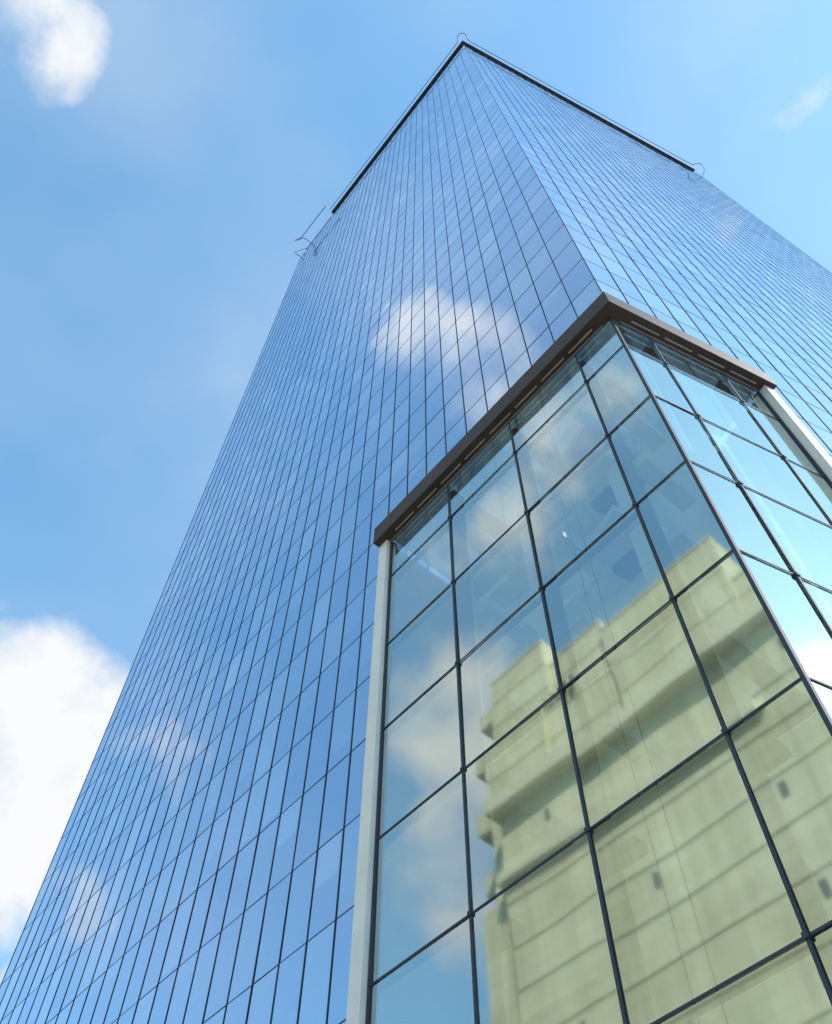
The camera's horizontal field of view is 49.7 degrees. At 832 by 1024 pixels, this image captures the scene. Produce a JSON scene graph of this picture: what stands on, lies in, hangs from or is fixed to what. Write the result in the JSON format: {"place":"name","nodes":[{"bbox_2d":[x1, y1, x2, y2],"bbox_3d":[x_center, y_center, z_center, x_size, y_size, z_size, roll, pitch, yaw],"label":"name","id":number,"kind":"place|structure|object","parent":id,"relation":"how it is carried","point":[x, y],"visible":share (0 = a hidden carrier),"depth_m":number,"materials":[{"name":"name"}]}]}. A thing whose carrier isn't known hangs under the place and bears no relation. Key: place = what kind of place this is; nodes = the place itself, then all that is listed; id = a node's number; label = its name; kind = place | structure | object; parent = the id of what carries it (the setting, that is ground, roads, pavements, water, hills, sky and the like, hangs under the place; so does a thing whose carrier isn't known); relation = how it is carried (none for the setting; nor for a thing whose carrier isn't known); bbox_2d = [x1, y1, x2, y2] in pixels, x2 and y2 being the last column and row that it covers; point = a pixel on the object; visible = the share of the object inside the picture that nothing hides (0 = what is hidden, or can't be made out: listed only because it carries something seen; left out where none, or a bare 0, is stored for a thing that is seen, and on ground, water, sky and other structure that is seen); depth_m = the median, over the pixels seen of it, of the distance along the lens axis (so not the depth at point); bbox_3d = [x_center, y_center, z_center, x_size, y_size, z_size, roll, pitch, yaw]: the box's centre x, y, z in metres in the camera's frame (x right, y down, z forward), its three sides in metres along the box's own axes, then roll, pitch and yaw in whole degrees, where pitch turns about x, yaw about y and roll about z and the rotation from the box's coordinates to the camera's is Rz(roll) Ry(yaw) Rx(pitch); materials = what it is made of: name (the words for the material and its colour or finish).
{"place":"outdoors","nodes":[
{"label":"outdoors","id":0,"kind":"place"},
{"bbox_2d":[307,217,330,248],"bbox_3d":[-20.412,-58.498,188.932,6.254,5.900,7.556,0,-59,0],"label":"roof railing","id":1,"kind":"object","parent":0,"point":[318,233],"visible":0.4,"depth_m":190.42,"materials":[{"name":"grey metal"}]},
{"bbox_2d":[0,0,831,984],"label":"sky","id":2,"kind":"structure","parent":0,"point":[164,163],"materials":[{"name":"blue"}]},
{"bbox_2d":[332,40,694,212],"bbox_3d":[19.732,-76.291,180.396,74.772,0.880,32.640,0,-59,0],"label":"roof parapet","id":3,"kind":"structure","parent":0,"point":[505,65],"depth_m":178.12,"materials":[{"name":"black metal"}]},
{"bbox_2d":[295,206,325,256],"bbox_3d":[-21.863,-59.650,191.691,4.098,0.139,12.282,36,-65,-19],"label":"gondola rail end","id":4,"kind":"object","parent":3,"relation":"attached to","point":[306,231],"visible":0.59,"depth_m":192.08,"materials":[{"name":"metal"}]},
{"bbox_2d":[330,33,704,208],"bbox_3d":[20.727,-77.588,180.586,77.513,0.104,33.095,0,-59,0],"label":"gondola rail","id":5,"kind":"object","parent":3,"relation":"attached to","point":[525,72],"visible":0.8,"depth_m":178.96,"materials":[{"name":"metal"}]},
{"bbox_2d":[510,417,818,1023],"bbox_3d":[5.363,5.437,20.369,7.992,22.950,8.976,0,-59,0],"label":"gallery slabs","id":6,"kind":"structure","parent":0,"point":[730,902],"depth_m":17.34,"materials":[{"name":"beige concrete"}]},
{"bbox_2d":[506,603,831,1023],"bbox_3d":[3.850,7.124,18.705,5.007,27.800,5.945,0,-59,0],"label":"gallery columns","id":7,"kind":"structure","parent":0,"point":[814,998],"depth_m":16.05,"materials":[{"name":"beige concrete"}]},
{"bbox_3d":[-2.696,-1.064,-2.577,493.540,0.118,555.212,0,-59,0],"label":"pavement","id":8,"kind":"structure","parent":0,"visible":0},
{"bbox_2d":[1,253,492,1020],"bbox_3d":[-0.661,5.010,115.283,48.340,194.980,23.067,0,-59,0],"label":"glass panels","id":9,"kind":"object","parent":8,"relation":"on","point":[193,623],"visible":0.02,"depth_m":88.40,"materials":[{"name":"blue glass"}]},
{"bbox_2d":[0,47,632,1023],"bbox_3d":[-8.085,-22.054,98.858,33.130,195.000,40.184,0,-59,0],"label":"mullions","id":10,"kind":"object","parent":8,"relation":"on","point":[270,631],"visible":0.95,"depth_m":53.26,"materials":[{"name":"metal"}]},
{"bbox_2d":[7,48,585,1023],"bbox_3d":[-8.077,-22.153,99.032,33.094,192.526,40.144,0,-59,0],"label":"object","id":11,"kind":"object","parent":10,"relation":"attached to","point":[309,526],"visible":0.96,"depth_m":59.37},
{"bbox_2d":[0,44,646,1023],"bbox_3d":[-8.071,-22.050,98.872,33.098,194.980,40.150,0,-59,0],"label":"glass panels","id":12,"kind":"object","parent":8,"relation":"on","point":[450,404],"visible":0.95,"depth_m":52.05,"materials":[{"name":"blue glass"}]},
{"bbox_2d":[346,385,831,1023],"bbox_3d":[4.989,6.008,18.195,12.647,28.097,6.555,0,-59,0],"label":"portal columns","id":13,"kind":"structure","parent":8,"relation":"on","point":[366,843],"depth_m":22.67,"materials":[{"name":"grey metal"}]},
{"bbox_2d":[373,291,776,546],"bbox_3d":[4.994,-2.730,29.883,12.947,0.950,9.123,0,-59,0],"label":"portal beam","id":14,"kind":"structure","parent":13,"relation":"on","point":[603,308],"depth_m":28.53,"materials":[{"name":"metal"}]},
{"bbox_2d":[391,321,758,540],"bbox_3d":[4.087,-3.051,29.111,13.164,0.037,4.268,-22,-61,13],"label":"soffit track","id":15,"kind":"structure","parent":13,"relation":"attached to","point":[516,406],"depth_m":28.40,"materials":[{"name":"metal"}]},
{"bbox_2d":[437,402,742,525],"bbox_3d":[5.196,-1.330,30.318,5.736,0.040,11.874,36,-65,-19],"label":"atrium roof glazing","id":16,"kind":"structure","parent":13,"relation":"attached to","point":[479,488],"depth_m":30.80,"materials":[{"name":"glass"}]},
{"bbox_2d":[631,767,699,1023],"bbox_3d":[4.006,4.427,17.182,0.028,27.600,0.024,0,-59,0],"label":"hanging cable","id":17,"kind":"object","parent":13,"relation":"hanging from","point":[666,898],"depth_m":14.26,"materials":[{"name":"metal"}]},
{"bbox_2d":[615,646,728,1023],"bbox_3d":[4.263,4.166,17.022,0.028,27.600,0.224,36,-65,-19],"label":"hanging cable","id":18,"kind":"object","parent":13,"relation":"hanging from","point":[722,1006],"depth_m":14.04,"materials":[{"name":"metal"}]},
{"bbox_2d":[370,318,831,1023],"bbox_3d":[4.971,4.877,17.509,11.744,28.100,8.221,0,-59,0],"label":"atrium mullions","id":19,"kind":"object","parent":8,"relation":"on","point":[802,674],"visible":1,"depth_m":17.07,"materials":[{"name":"black metal"}]},
{"bbox_2d":[365,391,831,1023],"bbox_3d":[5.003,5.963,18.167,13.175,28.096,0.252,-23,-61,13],"label":"column reveals","id":20,"kind":"structure","parent":19,"relation":"attached to","point":[381,741],"depth_m":22.65,"materials":[{"name":"metal"}]},
{"bbox_2d":[369,321,831,1023],"bbox_3d":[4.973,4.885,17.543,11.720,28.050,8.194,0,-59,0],"label":"atrium glass panes","id":21,"kind":"object","parent":19,"relation":"attached to","point":[605,591],"visible":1,"depth_m":19.52,"materials":[{"name":"blue glass"}]},
{"bbox_2d":[451,353,831,1023],"bbox_3d":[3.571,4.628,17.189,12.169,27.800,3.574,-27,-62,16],"label":"atrium inner frame","id":22,"kind":"object","parent":8,"relation":"on","point":[761,749],"visible":0.29,"depth_m":13.79,"materials":[{"name":"paint"}]},
{"bbox_2d":[463,43,831,584],"bbox_3d":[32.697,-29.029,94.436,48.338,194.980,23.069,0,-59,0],"label":"glass panels","id":23,"kind":"object","parent":8,"relation":"on","point":[599,269],"visible":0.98,"depth_m":69.10,"materials":[{"name":"blue glass"}]},
{"bbox_2d":[464,45,831,450],"bbox_3d":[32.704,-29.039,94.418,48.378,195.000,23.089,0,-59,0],"label":"mullions","id":24,"kind":"object","parent":8,"relation":"on","point":[691,244],"visible":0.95,"depth_m":76.89,"materials":[{"name":"metal"}]},
{"bbox_2d":[470,48,831,455],"bbox_3d":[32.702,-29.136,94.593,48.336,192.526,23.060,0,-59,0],"label":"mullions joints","id":25,"kind":"object","parent":24,"relation":"attached to","point":[663,219],"visible":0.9,"depth_m":83.95,"materials":[{"name":"grey metal"}]},
{"bbox_2d":[510,565,831,1023],"bbox_3d":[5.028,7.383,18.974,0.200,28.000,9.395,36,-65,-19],"label":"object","id":26,"kind":"structure","parent":8,"relation":"on","point":[708,843],"depth_m":17.93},
{"bbox_2d":[630,183,831,406],"bbox_3d":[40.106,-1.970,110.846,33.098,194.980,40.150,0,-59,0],"label":"glass panels","id":27,"kind":"object","parent":8,"relation":"on","point":[762,272],"depth_m":139.13,"materials":[{"name":"blue glass"}]}
]}

